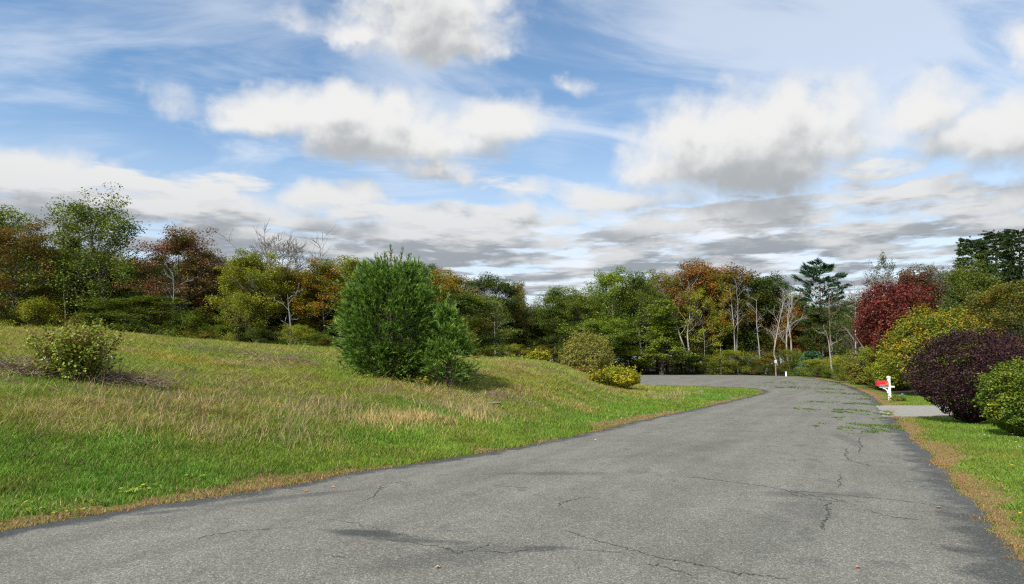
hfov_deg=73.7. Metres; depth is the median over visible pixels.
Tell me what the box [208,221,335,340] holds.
bare tree
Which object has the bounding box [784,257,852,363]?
old pine
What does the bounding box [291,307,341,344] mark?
woodland sapling
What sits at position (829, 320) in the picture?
dead tree
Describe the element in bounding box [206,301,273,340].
woodland sapling
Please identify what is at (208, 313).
maple tree
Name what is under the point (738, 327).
woodland tree
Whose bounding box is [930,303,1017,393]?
burning bush
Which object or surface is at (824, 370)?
woodland shrub
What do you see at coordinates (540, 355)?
yellow bush
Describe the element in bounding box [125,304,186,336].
woodland sapling
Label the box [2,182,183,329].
oak tree
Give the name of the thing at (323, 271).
maple tree
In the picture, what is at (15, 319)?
woodland shrub
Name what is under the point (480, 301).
woodland tree
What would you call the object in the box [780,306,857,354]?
maple tree
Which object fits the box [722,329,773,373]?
woodland sapling
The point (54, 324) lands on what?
woodland shrub
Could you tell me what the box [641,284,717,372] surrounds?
woodland tree
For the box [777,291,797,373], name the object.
dead tree
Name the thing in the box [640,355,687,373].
woodland shrub
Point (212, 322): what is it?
woodland sapling
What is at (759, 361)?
woodland shrub
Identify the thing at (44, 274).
woodland tree
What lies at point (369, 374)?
weed bush
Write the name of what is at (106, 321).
woodland shrub
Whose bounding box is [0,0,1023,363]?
sky
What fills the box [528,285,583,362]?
maple tree
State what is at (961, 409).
purple bush
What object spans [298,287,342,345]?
woodland tree
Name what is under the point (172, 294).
woodland tree
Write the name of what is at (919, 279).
maple tree
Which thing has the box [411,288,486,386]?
young pine
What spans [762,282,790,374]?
dead tree
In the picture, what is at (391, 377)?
weed bush
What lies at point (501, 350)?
woodland shrub
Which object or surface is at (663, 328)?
maple tree
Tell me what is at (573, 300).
maple tree
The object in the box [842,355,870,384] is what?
shrub
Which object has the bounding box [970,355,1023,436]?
green bush
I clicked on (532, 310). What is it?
maple tree
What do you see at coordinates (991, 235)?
hemlock tree
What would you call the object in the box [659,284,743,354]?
woodland tree
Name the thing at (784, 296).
woodland tree
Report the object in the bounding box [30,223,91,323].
cherry tree
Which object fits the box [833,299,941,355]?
woodland tree
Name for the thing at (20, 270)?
woodland tree
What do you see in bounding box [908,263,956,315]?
oak tree
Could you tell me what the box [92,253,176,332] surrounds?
woodland tree
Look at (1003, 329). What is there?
woodland shrub
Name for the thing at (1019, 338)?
woodland shrub
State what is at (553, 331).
woodland tree
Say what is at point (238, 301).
maple tree
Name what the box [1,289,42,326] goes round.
woodland sapling
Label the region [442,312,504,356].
woodland sapling
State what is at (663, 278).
maple tree
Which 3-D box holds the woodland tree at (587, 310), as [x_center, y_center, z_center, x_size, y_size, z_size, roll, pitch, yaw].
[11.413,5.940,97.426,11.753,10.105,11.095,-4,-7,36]
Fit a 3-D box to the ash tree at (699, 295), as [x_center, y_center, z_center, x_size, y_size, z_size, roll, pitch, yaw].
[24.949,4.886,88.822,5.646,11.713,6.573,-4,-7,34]
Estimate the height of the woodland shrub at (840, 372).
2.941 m
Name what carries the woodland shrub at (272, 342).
on the ground at (872, 391)
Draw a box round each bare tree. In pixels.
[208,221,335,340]
[242,231,280,332]
[929,262,952,314]
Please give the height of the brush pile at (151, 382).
1.356 m
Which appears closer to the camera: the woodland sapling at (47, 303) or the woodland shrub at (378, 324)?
the woodland shrub at (378, 324)
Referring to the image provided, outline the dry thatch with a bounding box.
[90,393,1023,561]
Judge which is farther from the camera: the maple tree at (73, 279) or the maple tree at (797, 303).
the maple tree at (797, 303)
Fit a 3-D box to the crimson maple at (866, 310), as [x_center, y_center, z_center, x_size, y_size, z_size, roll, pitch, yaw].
[28.240,2.867,50.090,6.431,8.608,6.641,3,-7,-25]
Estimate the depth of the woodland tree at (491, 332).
62.93 m
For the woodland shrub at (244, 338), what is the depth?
46.61 m
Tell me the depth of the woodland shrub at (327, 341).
45.93 m
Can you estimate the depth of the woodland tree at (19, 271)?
56.05 m
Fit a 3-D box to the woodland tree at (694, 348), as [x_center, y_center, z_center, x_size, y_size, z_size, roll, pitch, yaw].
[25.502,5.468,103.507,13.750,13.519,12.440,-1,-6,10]
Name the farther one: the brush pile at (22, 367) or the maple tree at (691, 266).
the maple tree at (691, 266)
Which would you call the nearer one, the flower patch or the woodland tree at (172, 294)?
the flower patch
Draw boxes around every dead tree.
[144,279,181,333]
[160,260,193,335]
[232,311,243,340]
[274,285,302,341]
[477,286,511,356]
[649,277,692,373]
[672,275,703,373]
[715,283,743,373]
[727,277,744,373]
[746,294,764,374]
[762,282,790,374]
[772,281,806,366]
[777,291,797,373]
[814,326,845,377]
[829,292,838,356]
[833,308,858,358]
[843,281,866,352]
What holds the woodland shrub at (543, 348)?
on the ground at (872, 391)
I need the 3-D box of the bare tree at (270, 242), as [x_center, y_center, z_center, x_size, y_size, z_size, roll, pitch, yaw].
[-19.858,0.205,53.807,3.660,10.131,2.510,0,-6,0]
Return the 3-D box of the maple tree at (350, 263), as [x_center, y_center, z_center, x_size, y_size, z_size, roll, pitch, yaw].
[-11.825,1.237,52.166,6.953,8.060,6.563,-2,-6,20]
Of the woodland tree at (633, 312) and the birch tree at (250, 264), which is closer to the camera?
the birch tree at (250, 264)
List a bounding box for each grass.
[0,352,695,452]
[803,376,1023,574]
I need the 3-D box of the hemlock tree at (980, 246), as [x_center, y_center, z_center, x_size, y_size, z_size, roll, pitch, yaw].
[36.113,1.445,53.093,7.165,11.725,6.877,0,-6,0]
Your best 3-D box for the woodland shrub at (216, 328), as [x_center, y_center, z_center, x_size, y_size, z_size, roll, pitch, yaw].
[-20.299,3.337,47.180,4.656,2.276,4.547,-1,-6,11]
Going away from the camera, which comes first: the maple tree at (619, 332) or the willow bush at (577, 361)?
the willow bush at (577, 361)
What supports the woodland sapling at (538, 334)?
on the ground at (872, 391)
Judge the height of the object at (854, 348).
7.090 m
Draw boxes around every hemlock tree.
[938,236,1010,329]
[971,229,1023,315]
[984,229,1023,335]
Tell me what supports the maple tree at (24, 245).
on the ground at (872, 391)
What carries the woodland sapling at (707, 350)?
on the ground at (872, 391)
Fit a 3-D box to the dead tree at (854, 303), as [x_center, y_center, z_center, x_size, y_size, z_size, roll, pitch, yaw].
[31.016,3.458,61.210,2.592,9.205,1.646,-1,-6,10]
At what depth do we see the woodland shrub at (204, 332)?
45.54 m
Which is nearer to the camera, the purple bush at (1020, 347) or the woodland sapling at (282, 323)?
the purple bush at (1020, 347)
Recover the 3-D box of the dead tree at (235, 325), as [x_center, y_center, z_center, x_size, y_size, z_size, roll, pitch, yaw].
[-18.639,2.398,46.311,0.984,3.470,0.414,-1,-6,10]
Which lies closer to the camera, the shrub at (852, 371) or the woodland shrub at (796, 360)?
the shrub at (852, 371)
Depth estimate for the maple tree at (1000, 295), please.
42.45 m
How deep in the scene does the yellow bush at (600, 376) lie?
40.88 m
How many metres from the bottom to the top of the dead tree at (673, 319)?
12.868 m
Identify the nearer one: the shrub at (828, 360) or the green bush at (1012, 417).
the green bush at (1012, 417)
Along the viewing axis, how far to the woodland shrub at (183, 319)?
45.94 m
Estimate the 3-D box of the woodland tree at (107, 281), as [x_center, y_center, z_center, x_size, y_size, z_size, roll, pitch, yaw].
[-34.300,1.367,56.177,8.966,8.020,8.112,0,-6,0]
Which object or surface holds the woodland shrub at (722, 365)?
on the ground at (872, 391)
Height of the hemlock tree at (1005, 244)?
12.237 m
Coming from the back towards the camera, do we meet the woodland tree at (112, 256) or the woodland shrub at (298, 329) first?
the woodland tree at (112, 256)
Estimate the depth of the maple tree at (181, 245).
49.41 m
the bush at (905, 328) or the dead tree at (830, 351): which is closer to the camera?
the bush at (905, 328)
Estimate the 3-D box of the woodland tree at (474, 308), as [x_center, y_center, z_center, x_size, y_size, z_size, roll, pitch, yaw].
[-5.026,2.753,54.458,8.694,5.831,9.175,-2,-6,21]
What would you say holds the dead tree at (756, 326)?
on the ground at (872, 391)
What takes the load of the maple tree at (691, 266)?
on the ground at (872, 391)
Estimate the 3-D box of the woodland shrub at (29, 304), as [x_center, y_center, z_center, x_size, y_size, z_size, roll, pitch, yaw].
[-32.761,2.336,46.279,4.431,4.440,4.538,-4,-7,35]
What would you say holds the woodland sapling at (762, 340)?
on the ground at (872, 391)
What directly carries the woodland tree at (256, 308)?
on the ground at (872, 391)
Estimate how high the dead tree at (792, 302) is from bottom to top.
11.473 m
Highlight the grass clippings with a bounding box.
[732,379,904,434]
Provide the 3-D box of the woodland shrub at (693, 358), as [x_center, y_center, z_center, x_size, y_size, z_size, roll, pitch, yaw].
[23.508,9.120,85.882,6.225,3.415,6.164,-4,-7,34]
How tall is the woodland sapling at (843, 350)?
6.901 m
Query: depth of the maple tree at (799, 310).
87.88 m
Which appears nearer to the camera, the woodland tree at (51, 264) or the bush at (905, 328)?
the bush at (905, 328)
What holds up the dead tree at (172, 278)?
on the ground at (872, 391)
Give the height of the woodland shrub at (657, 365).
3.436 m
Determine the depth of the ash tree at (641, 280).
87.54 m
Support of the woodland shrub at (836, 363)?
on the ground at (872, 391)
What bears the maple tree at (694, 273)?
on the ground at (872, 391)
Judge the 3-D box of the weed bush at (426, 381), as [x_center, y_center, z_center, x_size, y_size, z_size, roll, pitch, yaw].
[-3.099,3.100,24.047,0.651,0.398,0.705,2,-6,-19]
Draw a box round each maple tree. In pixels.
[0,204,52,316]
[0,217,80,327]
[0,250,126,324]
[112,221,245,337]
[163,247,247,328]
[214,288,267,342]
[240,262,325,344]
[268,255,360,345]
[311,255,389,331]
[428,267,477,319]
[505,308,544,353]
[517,306,592,361]
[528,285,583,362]
[546,285,616,353]
[558,318,656,365]
[630,299,698,374]
[640,269,697,371]
[654,261,725,372]
[660,257,735,372]
[693,274,745,373]
[707,262,773,371]
[748,290,826,358]
[765,304,840,373]
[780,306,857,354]
[797,294,867,357]
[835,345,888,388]
[856,265,959,335]
[950,279,1023,364]
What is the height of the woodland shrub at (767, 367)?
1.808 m
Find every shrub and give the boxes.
[0,296,69,327]
[0,305,28,326]
[6,316,132,379]
[30,314,68,327]
[55,313,97,327]
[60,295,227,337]
[75,311,140,330]
[109,319,156,331]
[128,313,167,334]
[146,311,211,338]
[180,324,244,340]
[181,326,226,340]
[223,332,258,341]
[237,327,286,343]
[261,339,291,344]
[277,323,318,345]
[292,329,332,345]
[298,337,347,347]
[358,322,387,345]
[386,316,433,348]
[451,327,480,356]
[483,346,513,356]
[500,344,526,355]
[521,345,557,363]
[550,352,561,362]
[551,354,589,364]
[610,342,633,366]
[615,352,648,369]
[625,356,658,373]
[632,350,659,373]
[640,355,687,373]
[666,353,696,373]
[671,352,721,374]
[684,356,724,374]
[700,356,737,373]
[708,349,762,374]
[725,353,766,374]
[748,358,783,374]
[752,363,796,375]
[764,348,801,375]
[785,349,815,375]
[793,358,827,376]
[804,361,839,378]
[820,353,849,376]
[824,355,848,379]
[828,358,859,382]
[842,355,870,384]
[869,354,905,390]
[980,314,1023,383]
[1004,325,1023,358]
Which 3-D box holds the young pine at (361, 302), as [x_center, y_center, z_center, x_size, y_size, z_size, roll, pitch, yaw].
[-4.573,0.758,25.625,5.260,5.304,4.808,0,-6,0]
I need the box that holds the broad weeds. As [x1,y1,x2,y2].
[3,474,204,512]
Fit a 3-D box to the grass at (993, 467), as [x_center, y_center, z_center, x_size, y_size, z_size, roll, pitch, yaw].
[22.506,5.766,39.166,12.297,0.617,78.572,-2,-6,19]
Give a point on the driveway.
(914, 410)
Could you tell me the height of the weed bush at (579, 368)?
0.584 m
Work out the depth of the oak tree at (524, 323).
89.05 m
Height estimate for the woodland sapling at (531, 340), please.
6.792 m
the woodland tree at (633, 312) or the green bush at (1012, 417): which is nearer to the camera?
the green bush at (1012, 417)
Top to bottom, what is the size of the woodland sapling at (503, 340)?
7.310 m
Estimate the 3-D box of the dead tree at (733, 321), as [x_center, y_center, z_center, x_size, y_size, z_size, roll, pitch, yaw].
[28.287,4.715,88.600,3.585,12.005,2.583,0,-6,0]
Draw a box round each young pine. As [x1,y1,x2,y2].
[324,244,459,380]
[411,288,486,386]
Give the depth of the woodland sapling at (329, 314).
52.17 m
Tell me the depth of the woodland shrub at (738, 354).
84.61 m
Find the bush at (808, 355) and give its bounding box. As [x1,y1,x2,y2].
[793,349,826,375]
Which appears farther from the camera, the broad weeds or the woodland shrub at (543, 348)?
the woodland shrub at (543, 348)
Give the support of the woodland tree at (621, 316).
on the ground at (872, 391)
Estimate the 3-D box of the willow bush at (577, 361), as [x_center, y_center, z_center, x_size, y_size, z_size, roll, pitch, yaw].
[6.165,5.091,56.685,4.996,4.495,5.098,0,-6,0]
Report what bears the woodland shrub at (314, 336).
on the ground at (872, 391)
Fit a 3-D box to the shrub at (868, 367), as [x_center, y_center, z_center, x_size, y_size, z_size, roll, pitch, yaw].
[26.092,5.567,49.660,4.408,3.609,4.305,5,-8,-41]
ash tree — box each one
[580,265,648,363]
[601,268,679,373]
[680,285,724,372]
[863,251,896,307]
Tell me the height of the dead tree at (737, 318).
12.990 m
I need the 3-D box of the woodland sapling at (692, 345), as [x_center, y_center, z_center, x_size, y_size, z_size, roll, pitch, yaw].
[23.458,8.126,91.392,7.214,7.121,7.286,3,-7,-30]
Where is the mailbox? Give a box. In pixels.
[875,376,894,399]
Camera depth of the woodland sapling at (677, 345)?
91.43 m
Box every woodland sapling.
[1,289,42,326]
[20,278,94,325]
[83,290,170,332]
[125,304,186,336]
[156,284,232,339]
[165,304,242,338]
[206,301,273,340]
[225,296,288,343]
[241,293,316,344]
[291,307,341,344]
[299,305,348,345]
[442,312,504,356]
[445,319,477,345]
[490,322,515,353]
[495,317,532,356]
[508,326,553,352]
[524,316,573,352]
[611,335,645,367]
[629,313,672,372]
[640,327,691,372]
[665,331,710,371]
[680,326,730,373]
[702,319,755,372]
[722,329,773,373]
[746,322,795,369]
[752,321,808,373]
[778,322,821,373]
[800,330,840,370]
[823,315,861,357]
[825,337,857,357]
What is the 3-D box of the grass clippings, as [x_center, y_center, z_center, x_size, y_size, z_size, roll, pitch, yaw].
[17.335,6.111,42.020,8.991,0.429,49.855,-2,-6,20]
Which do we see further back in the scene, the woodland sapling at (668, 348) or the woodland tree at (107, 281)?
the woodland sapling at (668, 348)
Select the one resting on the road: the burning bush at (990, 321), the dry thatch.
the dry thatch
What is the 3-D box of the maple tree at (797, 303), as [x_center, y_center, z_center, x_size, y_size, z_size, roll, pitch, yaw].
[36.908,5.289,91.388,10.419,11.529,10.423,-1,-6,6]
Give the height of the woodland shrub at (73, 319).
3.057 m
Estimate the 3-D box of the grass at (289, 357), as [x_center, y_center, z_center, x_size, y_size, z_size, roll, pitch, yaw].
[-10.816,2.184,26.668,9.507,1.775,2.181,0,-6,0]
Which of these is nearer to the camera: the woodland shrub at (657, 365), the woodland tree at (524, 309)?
the woodland shrub at (657, 365)
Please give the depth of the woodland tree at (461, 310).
63.46 m
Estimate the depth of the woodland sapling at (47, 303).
52.68 m
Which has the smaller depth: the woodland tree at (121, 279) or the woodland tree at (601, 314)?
the woodland tree at (121, 279)
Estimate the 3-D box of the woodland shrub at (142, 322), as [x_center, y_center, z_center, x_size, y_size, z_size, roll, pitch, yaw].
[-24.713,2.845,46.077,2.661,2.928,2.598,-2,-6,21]
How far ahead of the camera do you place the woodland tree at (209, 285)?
55.74 m
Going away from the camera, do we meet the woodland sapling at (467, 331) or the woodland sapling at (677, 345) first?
the woodland sapling at (467, 331)
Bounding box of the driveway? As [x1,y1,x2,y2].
[876,405,1004,416]
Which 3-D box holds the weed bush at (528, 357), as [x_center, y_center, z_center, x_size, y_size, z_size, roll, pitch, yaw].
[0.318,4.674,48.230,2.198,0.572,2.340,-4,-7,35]
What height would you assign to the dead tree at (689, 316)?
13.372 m
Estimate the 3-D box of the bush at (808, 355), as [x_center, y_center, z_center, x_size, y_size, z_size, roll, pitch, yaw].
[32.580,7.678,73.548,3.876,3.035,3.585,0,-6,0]
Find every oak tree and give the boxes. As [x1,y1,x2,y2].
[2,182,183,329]
[417,262,453,308]
[463,271,531,338]
[486,280,538,352]
[734,270,805,373]
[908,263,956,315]
[936,249,1023,346]
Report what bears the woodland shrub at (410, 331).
on the ground at (872, 391)
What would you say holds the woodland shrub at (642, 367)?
on the ground at (872, 391)
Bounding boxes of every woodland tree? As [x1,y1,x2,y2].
[0,248,47,299]
[0,251,36,295]
[18,252,73,303]
[20,243,114,320]
[43,261,134,330]
[65,248,125,262]
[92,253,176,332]
[93,260,186,309]
[129,268,224,332]
[147,257,216,339]
[169,265,249,323]
[217,268,286,341]
[241,274,319,339]
[254,280,338,343]
[286,280,336,336]
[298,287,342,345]
[403,291,511,344]
[447,288,490,356]
[451,291,524,355]
[458,306,507,355]
[490,304,536,356]
[493,301,533,354]
[504,312,544,352]
[526,303,587,361]
[561,299,615,336]
[581,290,652,358]
[581,296,644,343]
[610,286,672,371]
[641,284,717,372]
[658,290,723,367]
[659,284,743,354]
[680,293,748,372]
[686,287,752,367]
[713,287,759,365]
[721,286,757,354]
[747,288,806,372]
[750,296,817,362]
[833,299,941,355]
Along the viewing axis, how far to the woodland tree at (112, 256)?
64.13 m
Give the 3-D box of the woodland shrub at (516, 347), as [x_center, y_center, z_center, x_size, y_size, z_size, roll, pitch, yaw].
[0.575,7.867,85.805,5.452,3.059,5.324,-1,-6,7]
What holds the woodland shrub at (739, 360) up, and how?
on the ground at (872, 391)
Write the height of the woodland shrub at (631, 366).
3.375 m
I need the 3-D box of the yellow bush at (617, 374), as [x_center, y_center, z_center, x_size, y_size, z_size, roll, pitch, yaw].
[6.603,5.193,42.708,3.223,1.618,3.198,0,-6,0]
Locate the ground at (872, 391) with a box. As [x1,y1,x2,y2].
[0,328,1023,558]
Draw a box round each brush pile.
[0,345,69,381]
[1,348,178,389]
[87,354,192,389]
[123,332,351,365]
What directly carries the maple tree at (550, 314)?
on the ground at (872, 391)
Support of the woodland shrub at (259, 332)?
on the ground at (872, 391)
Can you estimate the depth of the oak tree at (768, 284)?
90.27 m
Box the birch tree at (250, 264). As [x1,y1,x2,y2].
[203,248,293,341]
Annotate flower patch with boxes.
[888,395,906,400]
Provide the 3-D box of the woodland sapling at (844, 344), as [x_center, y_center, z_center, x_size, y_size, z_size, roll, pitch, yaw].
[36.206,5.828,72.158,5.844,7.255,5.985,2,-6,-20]
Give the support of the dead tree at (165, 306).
on the ground at (872, 391)
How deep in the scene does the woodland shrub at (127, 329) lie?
46.66 m
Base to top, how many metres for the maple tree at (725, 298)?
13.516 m
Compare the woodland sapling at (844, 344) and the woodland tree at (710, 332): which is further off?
the woodland tree at (710, 332)
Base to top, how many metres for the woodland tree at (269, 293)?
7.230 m
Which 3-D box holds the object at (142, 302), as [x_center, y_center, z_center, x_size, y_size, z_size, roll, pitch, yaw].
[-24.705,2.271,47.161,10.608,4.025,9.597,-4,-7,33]
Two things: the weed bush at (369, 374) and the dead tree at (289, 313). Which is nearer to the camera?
the weed bush at (369, 374)
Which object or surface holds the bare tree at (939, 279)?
on the ground at (872, 391)
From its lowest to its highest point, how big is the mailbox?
1.287 m
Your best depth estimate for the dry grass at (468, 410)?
16.70 m
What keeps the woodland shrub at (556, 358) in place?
on the ground at (872, 391)
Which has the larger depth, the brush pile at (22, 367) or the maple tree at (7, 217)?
the maple tree at (7, 217)
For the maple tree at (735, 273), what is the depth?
90.90 m
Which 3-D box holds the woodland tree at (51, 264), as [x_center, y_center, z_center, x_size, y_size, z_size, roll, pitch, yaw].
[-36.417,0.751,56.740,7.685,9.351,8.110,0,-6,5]
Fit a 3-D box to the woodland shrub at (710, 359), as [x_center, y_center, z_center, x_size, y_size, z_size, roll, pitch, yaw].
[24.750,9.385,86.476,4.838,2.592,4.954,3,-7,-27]
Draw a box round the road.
[0,375,1023,583]
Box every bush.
[358,368,376,377]
[384,374,395,380]
[400,372,419,381]
[413,374,431,384]
[503,354,530,358]
[525,345,552,360]
[556,327,615,373]
[570,365,589,371]
[587,366,609,383]
[602,363,642,387]
[793,349,826,375]
[870,302,987,394]
[893,320,1023,423]
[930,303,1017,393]
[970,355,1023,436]
[971,326,1023,408]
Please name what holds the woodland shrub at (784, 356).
on the ground at (872, 391)
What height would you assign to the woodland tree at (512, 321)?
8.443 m
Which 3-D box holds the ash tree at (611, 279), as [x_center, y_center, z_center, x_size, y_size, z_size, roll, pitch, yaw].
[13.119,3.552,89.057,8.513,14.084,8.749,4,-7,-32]
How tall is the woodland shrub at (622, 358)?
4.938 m
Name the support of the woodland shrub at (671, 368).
on the ground at (872, 391)
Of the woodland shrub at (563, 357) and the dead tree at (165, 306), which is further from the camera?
the woodland shrub at (563, 357)
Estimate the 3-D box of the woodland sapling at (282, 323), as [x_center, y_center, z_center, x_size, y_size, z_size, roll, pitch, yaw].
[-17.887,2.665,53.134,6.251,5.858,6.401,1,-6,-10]
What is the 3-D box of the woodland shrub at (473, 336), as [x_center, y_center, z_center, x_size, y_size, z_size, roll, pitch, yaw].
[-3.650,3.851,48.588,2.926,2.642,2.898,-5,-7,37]
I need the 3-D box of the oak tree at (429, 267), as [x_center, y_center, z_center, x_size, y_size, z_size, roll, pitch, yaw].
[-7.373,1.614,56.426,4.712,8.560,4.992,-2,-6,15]
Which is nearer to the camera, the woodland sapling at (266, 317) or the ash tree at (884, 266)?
the woodland sapling at (266, 317)
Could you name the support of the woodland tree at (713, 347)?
on the ground at (872, 391)
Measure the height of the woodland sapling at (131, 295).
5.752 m
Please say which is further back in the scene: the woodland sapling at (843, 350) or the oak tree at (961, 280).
the woodland sapling at (843, 350)
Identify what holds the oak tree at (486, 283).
on the ground at (872, 391)
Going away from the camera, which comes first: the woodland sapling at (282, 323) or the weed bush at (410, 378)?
the weed bush at (410, 378)
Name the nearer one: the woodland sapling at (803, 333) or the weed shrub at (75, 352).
the weed shrub at (75, 352)
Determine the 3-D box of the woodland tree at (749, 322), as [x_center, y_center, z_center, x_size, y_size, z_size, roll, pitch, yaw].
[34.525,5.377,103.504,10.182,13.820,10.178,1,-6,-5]
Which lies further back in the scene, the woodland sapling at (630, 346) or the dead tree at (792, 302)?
the woodland sapling at (630, 346)
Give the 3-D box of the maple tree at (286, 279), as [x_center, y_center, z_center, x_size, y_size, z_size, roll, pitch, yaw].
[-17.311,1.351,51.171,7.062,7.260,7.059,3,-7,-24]
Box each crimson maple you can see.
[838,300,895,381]
[845,273,939,388]
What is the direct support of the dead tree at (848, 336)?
on the ground at (872, 391)
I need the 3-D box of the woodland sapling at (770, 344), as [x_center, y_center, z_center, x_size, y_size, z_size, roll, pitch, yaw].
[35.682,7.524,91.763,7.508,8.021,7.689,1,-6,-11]
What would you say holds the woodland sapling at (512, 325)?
on the ground at (872, 391)
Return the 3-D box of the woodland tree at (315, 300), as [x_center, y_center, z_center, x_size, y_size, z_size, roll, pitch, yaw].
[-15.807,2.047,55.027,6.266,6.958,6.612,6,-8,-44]
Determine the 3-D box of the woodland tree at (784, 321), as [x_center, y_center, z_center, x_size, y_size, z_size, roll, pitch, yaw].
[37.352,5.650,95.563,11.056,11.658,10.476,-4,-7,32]
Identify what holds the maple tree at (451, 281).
on the ground at (872, 391)
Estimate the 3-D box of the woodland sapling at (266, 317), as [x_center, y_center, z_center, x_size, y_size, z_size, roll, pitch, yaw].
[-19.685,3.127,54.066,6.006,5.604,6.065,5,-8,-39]
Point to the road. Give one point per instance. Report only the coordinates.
(770, 485)
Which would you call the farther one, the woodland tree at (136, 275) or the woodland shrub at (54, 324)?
the woodland tree at (136, 275)
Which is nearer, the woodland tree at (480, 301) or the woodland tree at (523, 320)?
the woodland tree at (480, 301)
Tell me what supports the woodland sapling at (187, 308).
on the ground at (872, 391)
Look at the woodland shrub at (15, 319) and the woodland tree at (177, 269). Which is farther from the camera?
the woodland tree at (177, 269)
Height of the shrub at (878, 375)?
2.962 m
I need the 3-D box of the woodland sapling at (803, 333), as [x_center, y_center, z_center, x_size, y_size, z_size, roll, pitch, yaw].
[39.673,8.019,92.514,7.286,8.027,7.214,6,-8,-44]
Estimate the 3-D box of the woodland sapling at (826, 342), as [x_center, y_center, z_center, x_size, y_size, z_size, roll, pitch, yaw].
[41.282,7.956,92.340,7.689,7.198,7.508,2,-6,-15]
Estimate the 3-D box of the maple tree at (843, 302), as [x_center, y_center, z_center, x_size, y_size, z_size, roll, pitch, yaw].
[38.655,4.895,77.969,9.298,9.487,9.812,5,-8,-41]
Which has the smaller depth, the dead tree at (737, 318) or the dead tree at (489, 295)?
the dead tree at (489, 295)
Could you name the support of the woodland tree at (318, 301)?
on the ground at (872, 391)
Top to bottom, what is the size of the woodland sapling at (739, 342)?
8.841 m
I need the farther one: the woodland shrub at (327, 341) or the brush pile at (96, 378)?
the woodland shrub at (327, 341)
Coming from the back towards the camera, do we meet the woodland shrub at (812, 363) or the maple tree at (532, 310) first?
the maple tree at (532, 310)

